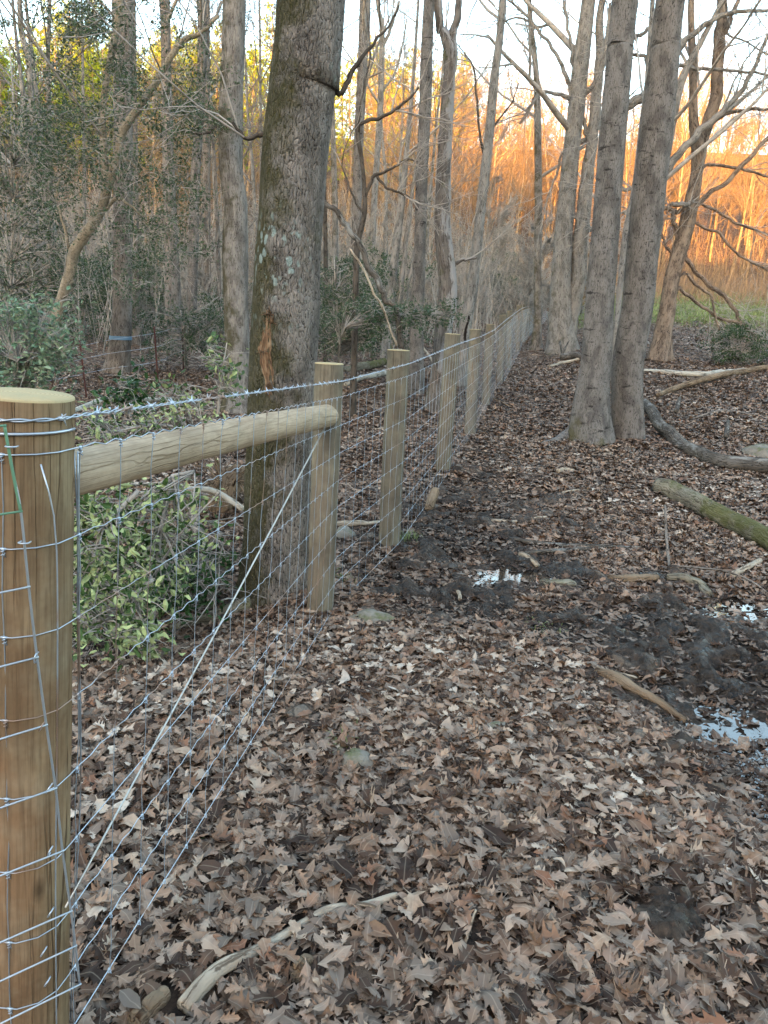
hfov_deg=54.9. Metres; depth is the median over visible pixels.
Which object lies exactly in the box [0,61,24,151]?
pine tree
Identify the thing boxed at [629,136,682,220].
hillside tree
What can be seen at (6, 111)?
bare tree
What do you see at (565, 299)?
tree
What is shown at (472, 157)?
bare tree
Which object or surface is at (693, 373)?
log
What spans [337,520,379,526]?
log
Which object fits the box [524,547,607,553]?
branch
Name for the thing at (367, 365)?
log
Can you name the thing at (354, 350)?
dead tree
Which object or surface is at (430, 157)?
hillside tree
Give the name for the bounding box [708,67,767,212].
hillside tree
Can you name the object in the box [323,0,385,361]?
tree
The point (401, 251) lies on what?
bare shrub
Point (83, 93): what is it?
tree
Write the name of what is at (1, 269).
bare shrub
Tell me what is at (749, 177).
hillside tree
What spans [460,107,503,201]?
hillside tree
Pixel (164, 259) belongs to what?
understory holly
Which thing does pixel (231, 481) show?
root wad
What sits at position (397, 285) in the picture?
bare shrub
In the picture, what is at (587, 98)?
hillside tree
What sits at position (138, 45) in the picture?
pine tree
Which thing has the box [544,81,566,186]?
hillside tree
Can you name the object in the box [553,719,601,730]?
branch
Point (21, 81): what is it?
bare tree
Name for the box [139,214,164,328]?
bare shrub
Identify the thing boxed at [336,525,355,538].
rock
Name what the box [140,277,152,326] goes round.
bare shrub
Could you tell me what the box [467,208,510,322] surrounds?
bare shrub
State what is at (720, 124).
hillside tree
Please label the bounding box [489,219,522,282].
bare shrub
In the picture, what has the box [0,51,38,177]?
pine tree
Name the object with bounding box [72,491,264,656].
brush
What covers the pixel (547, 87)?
hillside tree
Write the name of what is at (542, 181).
hillside tree
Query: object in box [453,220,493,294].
bare shrub
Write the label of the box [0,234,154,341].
understory holly
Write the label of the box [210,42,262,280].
hillside tree
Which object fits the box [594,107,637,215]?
hillside tree
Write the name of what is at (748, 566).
branch
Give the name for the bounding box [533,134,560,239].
hillside tree
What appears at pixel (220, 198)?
bare tree
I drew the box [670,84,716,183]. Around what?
hillside tree
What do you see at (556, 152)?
hillside tree
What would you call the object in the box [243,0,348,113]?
bare tree
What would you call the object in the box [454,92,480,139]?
hillside tree
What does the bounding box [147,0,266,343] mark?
bare tree
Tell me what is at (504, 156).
hillside tree
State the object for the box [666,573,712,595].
log
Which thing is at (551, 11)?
sky
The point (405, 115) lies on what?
hillside tree
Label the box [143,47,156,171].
pine tree
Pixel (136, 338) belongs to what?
tree
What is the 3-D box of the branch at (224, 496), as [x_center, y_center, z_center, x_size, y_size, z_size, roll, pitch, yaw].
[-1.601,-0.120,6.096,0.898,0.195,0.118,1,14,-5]
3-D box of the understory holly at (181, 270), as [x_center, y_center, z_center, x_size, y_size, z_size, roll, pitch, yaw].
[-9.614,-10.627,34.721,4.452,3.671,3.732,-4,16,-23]
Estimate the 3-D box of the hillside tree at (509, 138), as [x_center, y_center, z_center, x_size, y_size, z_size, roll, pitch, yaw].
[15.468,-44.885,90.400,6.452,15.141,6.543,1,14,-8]
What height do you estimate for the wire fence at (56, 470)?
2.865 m
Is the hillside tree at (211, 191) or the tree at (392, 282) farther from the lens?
the hillside tree at (211, 191)
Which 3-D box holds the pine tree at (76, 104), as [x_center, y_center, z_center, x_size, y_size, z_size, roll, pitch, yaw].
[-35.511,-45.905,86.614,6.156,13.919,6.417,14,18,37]
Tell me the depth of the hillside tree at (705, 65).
96.31 m
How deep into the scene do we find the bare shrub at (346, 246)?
52.38 m
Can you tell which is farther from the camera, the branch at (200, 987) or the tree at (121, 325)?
the tree at (121, 325)
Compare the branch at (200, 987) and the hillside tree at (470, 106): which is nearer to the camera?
the branch at (200, 987)
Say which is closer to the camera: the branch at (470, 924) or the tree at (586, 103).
the branch at (470, 924)
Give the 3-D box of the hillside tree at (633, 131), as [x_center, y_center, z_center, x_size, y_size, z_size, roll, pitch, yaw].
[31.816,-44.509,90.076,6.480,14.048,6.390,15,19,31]
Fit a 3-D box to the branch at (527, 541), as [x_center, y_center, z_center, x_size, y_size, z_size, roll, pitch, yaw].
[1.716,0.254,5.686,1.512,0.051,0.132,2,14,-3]
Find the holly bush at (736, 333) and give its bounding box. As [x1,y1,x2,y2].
[696,317,767,367]
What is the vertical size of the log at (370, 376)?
0.277 m
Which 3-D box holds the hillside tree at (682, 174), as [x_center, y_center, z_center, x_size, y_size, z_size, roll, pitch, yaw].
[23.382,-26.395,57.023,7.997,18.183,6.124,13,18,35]
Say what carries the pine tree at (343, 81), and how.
on the ground at (678, 921)
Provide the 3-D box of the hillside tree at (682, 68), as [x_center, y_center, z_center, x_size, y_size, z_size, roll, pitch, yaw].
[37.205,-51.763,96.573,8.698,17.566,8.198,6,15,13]
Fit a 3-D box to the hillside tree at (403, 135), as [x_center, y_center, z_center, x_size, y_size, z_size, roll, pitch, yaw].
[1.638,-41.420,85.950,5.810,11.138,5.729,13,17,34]
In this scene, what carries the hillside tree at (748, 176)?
on the ground at (678, 921)
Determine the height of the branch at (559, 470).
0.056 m
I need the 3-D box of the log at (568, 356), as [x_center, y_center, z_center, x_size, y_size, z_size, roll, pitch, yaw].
[4.558,-4.335,18.931,0.568,0.830,3.078,3,14,0]
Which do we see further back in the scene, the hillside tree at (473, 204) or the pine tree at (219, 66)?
the pine tree at (219, 66)
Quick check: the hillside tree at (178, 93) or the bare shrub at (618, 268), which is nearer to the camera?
the bare shrub at (618, 268)
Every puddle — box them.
[433,562,592,591]
[680,588,767,622]
[683,695,767,769]
[722,765,767,820]
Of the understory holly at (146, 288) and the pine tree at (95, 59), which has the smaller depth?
the understory holly at (146, 288)
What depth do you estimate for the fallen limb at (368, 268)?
9.98 m
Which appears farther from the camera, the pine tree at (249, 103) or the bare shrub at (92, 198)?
the pine tree at (249, 103)
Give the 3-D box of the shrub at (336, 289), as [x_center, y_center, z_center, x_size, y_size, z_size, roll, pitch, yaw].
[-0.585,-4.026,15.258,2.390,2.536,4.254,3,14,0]
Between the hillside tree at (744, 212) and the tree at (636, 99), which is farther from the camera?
the hillside tree at (744, 212)
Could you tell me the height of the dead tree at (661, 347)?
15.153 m
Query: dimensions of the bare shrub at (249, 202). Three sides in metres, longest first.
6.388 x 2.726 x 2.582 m
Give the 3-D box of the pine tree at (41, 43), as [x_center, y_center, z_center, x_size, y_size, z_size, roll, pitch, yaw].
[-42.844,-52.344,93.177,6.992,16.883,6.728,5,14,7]
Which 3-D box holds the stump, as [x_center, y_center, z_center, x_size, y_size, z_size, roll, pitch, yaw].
[0.421,-0.113,6.502,0.085,0.175,0.268,7,15,14]
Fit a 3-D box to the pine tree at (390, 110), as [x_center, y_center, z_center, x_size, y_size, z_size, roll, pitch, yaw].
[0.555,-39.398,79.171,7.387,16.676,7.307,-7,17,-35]
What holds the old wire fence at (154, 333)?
on the ground at (678, 921)
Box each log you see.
[128,985,170,1023]
[169,596,252,630]
[188,507,208,575]
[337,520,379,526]
[343,358,386,371]
[343,370,386,386]
[539,578,576,587]
[559,340,580,360]
[643,397,767,472]
[644,368,758,376]
[652,478,767,550]
[656,364,767,396]
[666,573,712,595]
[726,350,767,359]
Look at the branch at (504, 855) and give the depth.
2.28 m
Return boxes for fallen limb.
[324,200,404,348]
[349,248,397,345]
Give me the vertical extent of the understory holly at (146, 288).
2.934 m
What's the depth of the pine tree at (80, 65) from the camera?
85.82 m
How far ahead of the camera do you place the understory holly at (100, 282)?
22.29 m
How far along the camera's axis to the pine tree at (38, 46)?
96.69 m
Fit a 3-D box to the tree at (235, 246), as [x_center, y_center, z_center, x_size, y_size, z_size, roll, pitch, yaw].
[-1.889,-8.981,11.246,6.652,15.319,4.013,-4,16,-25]
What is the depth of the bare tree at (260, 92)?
30.79 m
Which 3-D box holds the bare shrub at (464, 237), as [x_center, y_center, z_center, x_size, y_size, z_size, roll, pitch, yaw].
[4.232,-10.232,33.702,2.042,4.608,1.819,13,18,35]
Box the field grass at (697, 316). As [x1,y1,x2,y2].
[577,289,767,329]
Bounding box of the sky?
[0,0,767,154]
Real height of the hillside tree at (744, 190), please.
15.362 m
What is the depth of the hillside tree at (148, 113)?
52.41 m
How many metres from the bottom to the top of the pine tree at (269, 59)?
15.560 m
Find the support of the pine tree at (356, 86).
on the ground at (678, 921)
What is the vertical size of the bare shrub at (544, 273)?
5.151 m
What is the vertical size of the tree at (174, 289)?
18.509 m
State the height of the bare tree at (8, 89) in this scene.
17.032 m
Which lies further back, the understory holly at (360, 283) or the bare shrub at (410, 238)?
the bare shrub at (410, 238)
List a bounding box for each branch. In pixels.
[66,369,227,459]
[72,549,191,671]
[73,477,175,633]
[75,396,172,412]
[83,355,162,424]
[96,463,238,648]
[113,522,244,638]
[139,486,243,510]
[150,332,249,417]
[177,892,397,1014]
[265,673,307,689]
[424,348,431,362]
[443,583,461,599]
[455,909,476,956]
[491,397,511,407]
[491,516,546,522]
[498,849,510,863]
[509,537,673,548]
[518,552,539,567]
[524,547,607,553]
[547,358,579,367]
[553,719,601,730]
[556,467,574,472]
[562,489,596,492]
[594,667,686,722]
[602,666,636,678]
[608,574,659,582]
[664,505,669,565]
[678,565,767,593]
[694,409,756,418]
[729,558,762,576]
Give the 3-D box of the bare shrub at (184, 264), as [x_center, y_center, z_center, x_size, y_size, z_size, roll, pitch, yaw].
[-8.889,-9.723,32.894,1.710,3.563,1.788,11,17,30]
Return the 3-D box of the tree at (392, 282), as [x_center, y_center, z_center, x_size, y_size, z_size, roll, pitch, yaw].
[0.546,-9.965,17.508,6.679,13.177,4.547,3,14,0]
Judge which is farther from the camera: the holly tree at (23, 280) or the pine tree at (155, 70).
the pine tree at (155, 70)
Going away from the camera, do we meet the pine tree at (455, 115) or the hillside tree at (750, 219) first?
the hillside tree at (750, 219)
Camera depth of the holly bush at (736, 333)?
17.09 m
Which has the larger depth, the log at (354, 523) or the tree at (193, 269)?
the tree at (193, 269)
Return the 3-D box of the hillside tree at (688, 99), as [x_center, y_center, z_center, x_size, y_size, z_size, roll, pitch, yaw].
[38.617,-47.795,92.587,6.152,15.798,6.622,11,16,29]
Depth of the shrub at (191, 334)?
16.36 m
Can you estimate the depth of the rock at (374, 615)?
4.12 m
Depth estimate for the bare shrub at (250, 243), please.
36.40 m
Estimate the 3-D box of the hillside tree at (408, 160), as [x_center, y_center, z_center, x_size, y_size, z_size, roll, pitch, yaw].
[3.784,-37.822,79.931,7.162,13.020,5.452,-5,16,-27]
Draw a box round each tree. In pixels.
[0,0,111,260]
[0,0,112,335]
[0,0,181,329]
[0,0,275,389]
[0,0,398,609]
[0,6,35,168]
[0,18,69,279]
[0,31,37,138]
[0,34,27,118]
[0,42,24,268]
[0,45,22,182]
[0,46,86,365]
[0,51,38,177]
[0,59,14,117]
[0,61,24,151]
[0,71,26,217]
[17,0,38,335]
[17,21,54,103]
[18,47,86,183]
[19,40,85,173]
[23,29,52,86]
[24,28,73,149]
[25,0,72,124]
[26,0,149,333]
[39,12,65,155]
[43,0,91,112]
[51,19,84,130]
[51,42,106,181]
[52,0,260,188]
[54,44,153,255]
[55,108,94,226]
[56,23,113,138]
[59,56,92,170]
[64,40,107,178]
[65,53,113,182]
[66,36,99,171]
[66,59,111,194]
[69,38,101,154]
[72,0,249,415]
[75,48,112,196]
[77,83,143,246]
[87,32,217,265]
[90,0,109,55]
[95,42,142,130]
[102,0,134,373]
[109,0,144,345]
[110,43,150,173]
[110,90,192,252]
[137,43,190,215]
[137,54,152,184]
[137,68,159,191]
[138,40,217,211]
[138,61,192,206]
[140,30,160,170]
[141,41,160,161]
[141,41,201,170]
[142,7,221,202]
[142,38,160,153]
[143,42,201,155]
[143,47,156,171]
[143,76,219,267]
[144,26,188,140]
[146,0,268,286]
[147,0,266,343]
[147,1,274,295]
[150,68,219,244]
[161,0,181,354]
[176,20,200,180]
[177,0,268,227]
[181,39,197,179]
[182,129,223,231]
[184,0,273,169]
[184,120,259,240]
[187,0,270,340]
[190,0,218,341]
[210,24,257,162]
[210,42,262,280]
[210,48,245,191]
[210,124,257,214]
[212,21,256,149]
[213,162,258,268]
[214,2,352,260]
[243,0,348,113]
[243,1,275,161]
[243,49,262,163]
[243,49,267,185]
[243,49,268,199]
[243,116,259,220]
[244,27,274,124]
[245,41,265,99]
[245,143,259,219]
[246,0,388,156]
[254,44,270,125]
[256,146,330,188]
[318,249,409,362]
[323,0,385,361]
[326,92,380,258]
[327,129,345,181]
[328,89,352,175]
[329,0,508,416]
[329,109,337,352]
[329,115,348,167]
[330,70,355,189]
[334,59,372,188]
[334,65,351,152]
[336,0,437,286]
[338,18,433,204]
[338,52,365,129]
[342,0,420,282]
[343,0,546,363]
[344,0,419,336]
[344,73,434,230]
[345,34,374,133]
[345,39,432,242]
[345,57,396,168]
[347,24,388,111]
[347,66,429,245]
[350,109,417,222]
[351,40,398,176]
[363,55,403,167]
[364,95,394,177]
[365,4,486,225]
[365,60,414,211]
[368,45,480,214]
[377,0,513,266]
[380,107,417,180]
[385,70,417,165]
[385,75,417,198]
[386,0,545,387]
[387,0,507,297]
[392,96,435,210]
[395,63,418,179]
[401,83,469,255]
[404,46,419,152]
[407,0,701,350]
[408,0,433,395]
[411,169,465,258]
[413,95,462,234]
[415,47,480,163]
[423,0,572,412]
[429,65,440,155]
[430,82,519,320]
[430,85,472,174]
[431,77,438,117]
[431,80,465,175]
[433,0,673,355]
[434,78,466,171]
[435,118,461,222]
[438,69,489,185]
[450,144,472,229]
[451,38,550,252]
[452,103,493,233]
[453,55,485,195]
[453,56,482,203]
[453,104,503,226]
[453,111,492,206]
[454,69,488,196]
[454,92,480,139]
[454,97,486,210]
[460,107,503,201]
[461,139,506,264]
[468,82,546,257]
[471,89,513,208]
[473,103,511,198]
[476,86,528,223]
[477,71,506,171]
[478,66,516,191]
[489,123,549,246]
[490,100,533,205]
[491,126,550,248]
[493,56,558,240]
[493,77,520,205]
[493,82,527,217]
[498,77,533,191]
[499,66,583,244]
[504,124,550,236]
[509,96,560,233]
[513,122,553,233]
[519,119,566,235]
[520,144,556,209]
[523,86,587,242]
[524,0,767,284]
[527,105,558,204]
[531,72,558,152]
[532,62,604,189]
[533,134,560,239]
[541,0,637,447]
[541,67,570,202]
[542,0,640,197]
[542,128,594,215]
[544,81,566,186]
[548,44,594,124]
[552,35,598,177]
[577,117,637,225]
[585,0,767,366]
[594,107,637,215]
[595,107,640,229]
[602,0,693,380]
[611,0,684,439]
[619,148,673,235]
[622,84,689,203]
[622,115,635,185]
[623,120,682,195]
[627,105,640,160]
[627,106,638,157]
[627,115,638,181]
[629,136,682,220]
[657,85,720,269]
[660,75,726,268]
[664,128,686,223]
[665,43,745,247]
[665,74,724,223]
[665,115,704,215]
[668,109,722,200]
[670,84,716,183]
[672,105,722,222]
[673,38,737,194]
[677,63,712,185]
[678,36,712,129]
[679,43,707,106]
[682,79,730,175]
[683,96,728,243]
[699,53,739,192]
[702,97,767,259]
[702,117,757,239]
[704,85,765,261]
[706,135,746,241]
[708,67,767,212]
[710,104,767,269]
[710,117,767,274]
[717,114,765,247]
[720,67,765,159]
[721,115,748,169]
[724,120,767,244]
[725,91,767,223]
[727,146,767,277]
[733,85,766,156]
[736,167,767,235]
[742,94,767,178]
[743,148,767,251]
[748,102,767,186]
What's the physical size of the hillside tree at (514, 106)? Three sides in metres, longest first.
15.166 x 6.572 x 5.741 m
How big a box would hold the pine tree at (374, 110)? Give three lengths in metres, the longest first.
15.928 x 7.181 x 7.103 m
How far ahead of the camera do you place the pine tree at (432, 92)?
99.67 m
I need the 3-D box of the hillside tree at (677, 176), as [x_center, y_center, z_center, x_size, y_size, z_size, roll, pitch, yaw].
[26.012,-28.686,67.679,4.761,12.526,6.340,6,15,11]
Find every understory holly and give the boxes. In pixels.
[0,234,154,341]
[1,241,70,302]
[56,283,101,331]
[59,243,164,346]
[74,261,184,332]
[89,277,158,326]
[140,237,216,305]
[140,278,184,317]
[144,244,222,316]
[181,283,217,313]
[212,277,252,313]
[319,250,388,346]
[321,237,458,359]
[329,268,373,325]
[342,259,430,302]
[400,247,460,305]
[457,262,518,312]
[466,246,516,294]
[482,270,524,320]
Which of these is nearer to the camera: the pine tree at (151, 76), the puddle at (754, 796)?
the puddle at (754, 796)
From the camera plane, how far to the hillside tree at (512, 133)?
62.74 m
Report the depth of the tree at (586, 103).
28.27 m
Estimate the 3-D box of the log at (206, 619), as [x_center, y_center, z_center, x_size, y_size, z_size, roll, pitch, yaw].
[-1.047,0.622,4.473,0.540,0.282,0.122,4,14,5]
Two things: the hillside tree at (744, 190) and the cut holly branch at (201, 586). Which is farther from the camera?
the hillside tree at (744, 190)
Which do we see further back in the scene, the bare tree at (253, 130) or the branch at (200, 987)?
the bare tree at (253, 130)
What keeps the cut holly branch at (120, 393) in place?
on the ground at (678, 921)
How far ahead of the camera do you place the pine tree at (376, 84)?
91.62 m
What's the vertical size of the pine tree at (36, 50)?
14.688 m
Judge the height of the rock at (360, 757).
0.121 m
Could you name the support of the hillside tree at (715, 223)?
on the ground at (678, 921)
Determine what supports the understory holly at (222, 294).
on the ground at (678, 921)
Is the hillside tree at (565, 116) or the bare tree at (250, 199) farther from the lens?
the hillside tree at (565, 116)
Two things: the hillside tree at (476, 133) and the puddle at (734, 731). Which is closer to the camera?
the puddle at (734, 731)
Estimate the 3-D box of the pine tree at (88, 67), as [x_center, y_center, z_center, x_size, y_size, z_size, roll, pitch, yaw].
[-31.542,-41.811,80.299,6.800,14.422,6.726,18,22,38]
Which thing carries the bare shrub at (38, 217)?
on the ground at (678, 921)
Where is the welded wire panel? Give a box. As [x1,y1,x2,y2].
[0,424,81,1023]
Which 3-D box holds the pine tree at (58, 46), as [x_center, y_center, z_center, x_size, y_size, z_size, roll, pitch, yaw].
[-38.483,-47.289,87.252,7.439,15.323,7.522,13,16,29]
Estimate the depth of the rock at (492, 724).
3.03 m
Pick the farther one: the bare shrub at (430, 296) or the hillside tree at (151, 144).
the hillside tree at (151, 144)
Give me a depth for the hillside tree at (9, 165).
56.29 m
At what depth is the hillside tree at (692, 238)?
72.60 m
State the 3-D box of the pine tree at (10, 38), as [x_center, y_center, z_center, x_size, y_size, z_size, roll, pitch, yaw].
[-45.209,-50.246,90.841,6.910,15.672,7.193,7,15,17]
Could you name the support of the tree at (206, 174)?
on the ground at (678, 921)
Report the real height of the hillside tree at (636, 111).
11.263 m
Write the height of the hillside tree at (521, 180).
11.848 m
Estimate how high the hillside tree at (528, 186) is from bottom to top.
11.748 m
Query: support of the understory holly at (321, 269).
on the ground at (678, 921)
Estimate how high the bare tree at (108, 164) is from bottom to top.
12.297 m
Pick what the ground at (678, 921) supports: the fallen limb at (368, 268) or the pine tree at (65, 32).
the pine tree at (65, 32)
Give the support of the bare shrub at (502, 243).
on the ground at (678, 921)
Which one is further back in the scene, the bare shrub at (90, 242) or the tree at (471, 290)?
the bare shrub at (90, 242)
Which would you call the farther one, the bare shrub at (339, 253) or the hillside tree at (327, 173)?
the hillside tree at (327, 173)
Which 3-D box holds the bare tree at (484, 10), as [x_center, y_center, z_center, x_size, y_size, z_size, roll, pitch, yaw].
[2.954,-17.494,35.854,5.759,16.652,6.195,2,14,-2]
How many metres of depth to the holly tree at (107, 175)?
11.56 m
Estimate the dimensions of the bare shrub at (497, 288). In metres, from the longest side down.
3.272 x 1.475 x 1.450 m
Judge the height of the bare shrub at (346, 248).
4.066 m
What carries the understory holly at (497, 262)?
on the ground at (678, 921)
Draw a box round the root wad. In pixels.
[189,456,244,514]
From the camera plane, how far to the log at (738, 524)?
6.40 m
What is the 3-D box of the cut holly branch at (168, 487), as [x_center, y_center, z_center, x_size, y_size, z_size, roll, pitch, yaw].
[-1.270,0.963,4.294,0.854,2.608,0.843,0,15,-10]
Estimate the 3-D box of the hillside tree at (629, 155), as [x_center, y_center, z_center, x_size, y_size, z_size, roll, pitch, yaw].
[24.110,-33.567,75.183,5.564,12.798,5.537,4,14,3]
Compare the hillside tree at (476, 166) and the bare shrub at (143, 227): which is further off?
the hillside tree at (476, 166)
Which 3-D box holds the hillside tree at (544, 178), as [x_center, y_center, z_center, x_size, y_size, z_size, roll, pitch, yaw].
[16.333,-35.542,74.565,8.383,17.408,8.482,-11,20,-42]
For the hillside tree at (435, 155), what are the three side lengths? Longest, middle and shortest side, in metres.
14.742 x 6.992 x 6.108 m
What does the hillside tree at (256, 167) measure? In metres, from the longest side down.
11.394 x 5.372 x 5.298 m
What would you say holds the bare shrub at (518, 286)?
on the ground at (678, 921)
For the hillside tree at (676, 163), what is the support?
on the ground at (678, 921)
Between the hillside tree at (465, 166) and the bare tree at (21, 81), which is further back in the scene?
the hillside tree at (465, 166)
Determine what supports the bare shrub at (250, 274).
on the ground at (678, 921)
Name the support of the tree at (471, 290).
on the ground at (678, 921)
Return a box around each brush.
[0,147,428,292]
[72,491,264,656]
[322,146,767,290]
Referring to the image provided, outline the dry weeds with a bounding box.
[490,251,767,318]
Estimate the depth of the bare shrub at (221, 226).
42.12 m
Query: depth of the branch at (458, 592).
4.54 m
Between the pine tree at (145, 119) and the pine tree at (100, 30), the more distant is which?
the pine tree at (100, 30)
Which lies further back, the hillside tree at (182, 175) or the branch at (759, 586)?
the hillside tree at (182, 175)
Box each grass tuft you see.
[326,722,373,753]
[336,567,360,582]
[400,529,419,541]
[527,618,566,638]
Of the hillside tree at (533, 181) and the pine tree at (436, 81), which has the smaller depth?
the hillside tree at (533, 181)
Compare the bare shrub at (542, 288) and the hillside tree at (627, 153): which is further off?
the hillside tree at (627, 153)
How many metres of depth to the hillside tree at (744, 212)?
62.28 m
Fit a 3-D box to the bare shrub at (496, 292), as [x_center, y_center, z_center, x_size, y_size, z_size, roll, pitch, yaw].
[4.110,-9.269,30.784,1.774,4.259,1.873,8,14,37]
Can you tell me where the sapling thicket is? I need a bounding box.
[0,158,548,359]
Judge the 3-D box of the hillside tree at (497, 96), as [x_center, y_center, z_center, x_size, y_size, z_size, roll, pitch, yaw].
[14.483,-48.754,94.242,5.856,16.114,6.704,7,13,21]
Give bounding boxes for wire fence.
[0,304,547,1023]
[37,326,183,396]
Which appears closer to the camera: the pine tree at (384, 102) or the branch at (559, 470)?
the branch at (559, 470)
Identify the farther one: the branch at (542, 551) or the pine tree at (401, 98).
the pine tree at (401, 98)
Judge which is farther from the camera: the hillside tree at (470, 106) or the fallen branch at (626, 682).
the hillside tree at (470, 106)
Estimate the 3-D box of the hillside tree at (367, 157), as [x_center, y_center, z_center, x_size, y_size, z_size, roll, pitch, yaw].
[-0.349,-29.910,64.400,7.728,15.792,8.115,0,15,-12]
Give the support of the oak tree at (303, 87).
on the ground at (678, 921)
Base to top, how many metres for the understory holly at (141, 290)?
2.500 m
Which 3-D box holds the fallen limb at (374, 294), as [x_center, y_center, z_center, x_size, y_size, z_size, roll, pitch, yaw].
[-0.135,-2.834,9.796,0.694,1.219,0.054,3,14,0]
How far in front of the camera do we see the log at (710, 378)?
14.41 m
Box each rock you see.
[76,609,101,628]
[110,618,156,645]
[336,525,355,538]
[341,748,373,768]
[348,609,395,622]
[487,721,507,727]
[741,444,767,457]
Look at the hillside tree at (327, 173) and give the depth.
59.20 m
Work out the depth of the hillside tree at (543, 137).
78.86 m
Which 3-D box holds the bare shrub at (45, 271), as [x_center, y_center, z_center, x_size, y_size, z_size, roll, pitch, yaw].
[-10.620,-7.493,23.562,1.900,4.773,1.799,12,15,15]
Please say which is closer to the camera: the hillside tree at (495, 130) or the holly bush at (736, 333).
the holly bush at (736, 333)
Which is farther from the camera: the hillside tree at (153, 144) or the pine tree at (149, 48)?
the pine tree at (149, 48)
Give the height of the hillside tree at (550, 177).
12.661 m
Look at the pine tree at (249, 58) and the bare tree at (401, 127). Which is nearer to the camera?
the bare tree at (401, 127)
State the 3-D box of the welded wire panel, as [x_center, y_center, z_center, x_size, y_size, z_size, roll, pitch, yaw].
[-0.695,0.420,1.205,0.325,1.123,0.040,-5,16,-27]
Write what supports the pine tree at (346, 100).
on the ground at (678, 921)
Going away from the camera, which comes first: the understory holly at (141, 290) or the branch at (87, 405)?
the branch at (87, 405)
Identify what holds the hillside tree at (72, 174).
on the ground at (678, 921)
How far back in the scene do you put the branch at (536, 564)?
5.21 m
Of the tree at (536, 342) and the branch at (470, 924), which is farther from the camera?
the tree at (536, 342)
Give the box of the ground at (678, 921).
[0,129,767,1023]
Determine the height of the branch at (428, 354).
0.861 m
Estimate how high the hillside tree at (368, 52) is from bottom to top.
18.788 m
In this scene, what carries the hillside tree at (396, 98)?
on the ground at (678, 921)
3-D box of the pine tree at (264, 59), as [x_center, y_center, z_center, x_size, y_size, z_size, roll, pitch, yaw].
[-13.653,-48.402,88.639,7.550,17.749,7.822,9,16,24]
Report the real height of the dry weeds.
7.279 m
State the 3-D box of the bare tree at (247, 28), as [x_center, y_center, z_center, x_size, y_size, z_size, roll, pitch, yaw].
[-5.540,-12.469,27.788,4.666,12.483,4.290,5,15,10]
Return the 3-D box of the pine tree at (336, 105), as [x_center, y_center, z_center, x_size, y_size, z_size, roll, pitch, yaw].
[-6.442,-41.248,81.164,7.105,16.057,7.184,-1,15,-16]
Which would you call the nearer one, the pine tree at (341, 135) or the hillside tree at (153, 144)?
the hillside tree at (153, 144)
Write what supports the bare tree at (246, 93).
on the ground at (678, 921)
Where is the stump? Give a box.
[425,487,438,510]
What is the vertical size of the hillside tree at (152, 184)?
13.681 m
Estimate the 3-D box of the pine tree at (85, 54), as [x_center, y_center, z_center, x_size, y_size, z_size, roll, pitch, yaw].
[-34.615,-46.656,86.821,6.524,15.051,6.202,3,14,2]
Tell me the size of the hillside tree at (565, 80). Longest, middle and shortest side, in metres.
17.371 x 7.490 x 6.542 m
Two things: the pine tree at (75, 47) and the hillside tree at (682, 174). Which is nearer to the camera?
the hillside tree at (682, 174)
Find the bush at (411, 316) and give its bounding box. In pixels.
[319,286,471,362]
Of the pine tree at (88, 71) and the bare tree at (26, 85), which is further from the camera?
the pine tree at (88, 71)
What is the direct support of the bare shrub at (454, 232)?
on the ground at (678, 921)
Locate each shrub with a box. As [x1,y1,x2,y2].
[0,155,65,290]
[0,258,29,322]
[0,285,96,396]
[26,197,87,308]
[43,181,82,292]
[54,181,88,262]
[72,189,98,227]
[79,203,104,278]
[81,223,139,333]
[86,180,112,255]
[87,205,112,280]
[95,232,109,281]
[101,211,112,256]
[130,288,224,371]
[139,187,160,268]
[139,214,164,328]
[140,265,164,332]
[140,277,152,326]
[141,202,183,285]
[162,212,221,341]
[162,251,200,321]
[164,270,187,305]
[197,197,223,302]
[199,200,252,302]
[212,225,252,293]
[248,196,258,293]
[248,255,252,297]
[320,241,342,292]
[320,247,331,299]
[321,226,340,307]
[328,222,344,267]
[328,244,347,294]
[338,203,361,279]
[338,237,348,262]
[348,224,388,292]
[361,208,382,267]
[370,191,430,339]
[380,263,410,338]
[394,207,414,270]
[402,218,413,255]
[424,273,437,323]
[424,275,437,320]
[425,190,462,307]
[450,212,469,270]
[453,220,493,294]
[454,171,524,328]
[455,247,498,324]
[458,232,496,325]
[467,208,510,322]
[467,243,502,329]
[468,208,519,304]
[482,266,503,321]
[483,192,518,272]
[488,224,553,328]
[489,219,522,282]
[489,253,508,303]
[493,258,527,324]
[496,256,513,307]
[498,243,533,305]
[503,227,520,274]
[511,231,551,297]
[514,216,553,294]
[517,237,551,322]
[521,204,555,305]
[521,243,548,311]
[531,236,590,314]
[615,247,623,292]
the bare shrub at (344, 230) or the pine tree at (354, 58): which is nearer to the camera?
the bare shrub at (344, 230)
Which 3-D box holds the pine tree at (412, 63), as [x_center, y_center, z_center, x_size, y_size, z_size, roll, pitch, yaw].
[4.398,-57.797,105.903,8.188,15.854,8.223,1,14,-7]
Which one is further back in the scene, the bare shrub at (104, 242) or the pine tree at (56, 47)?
the pine tree at (56, 47)

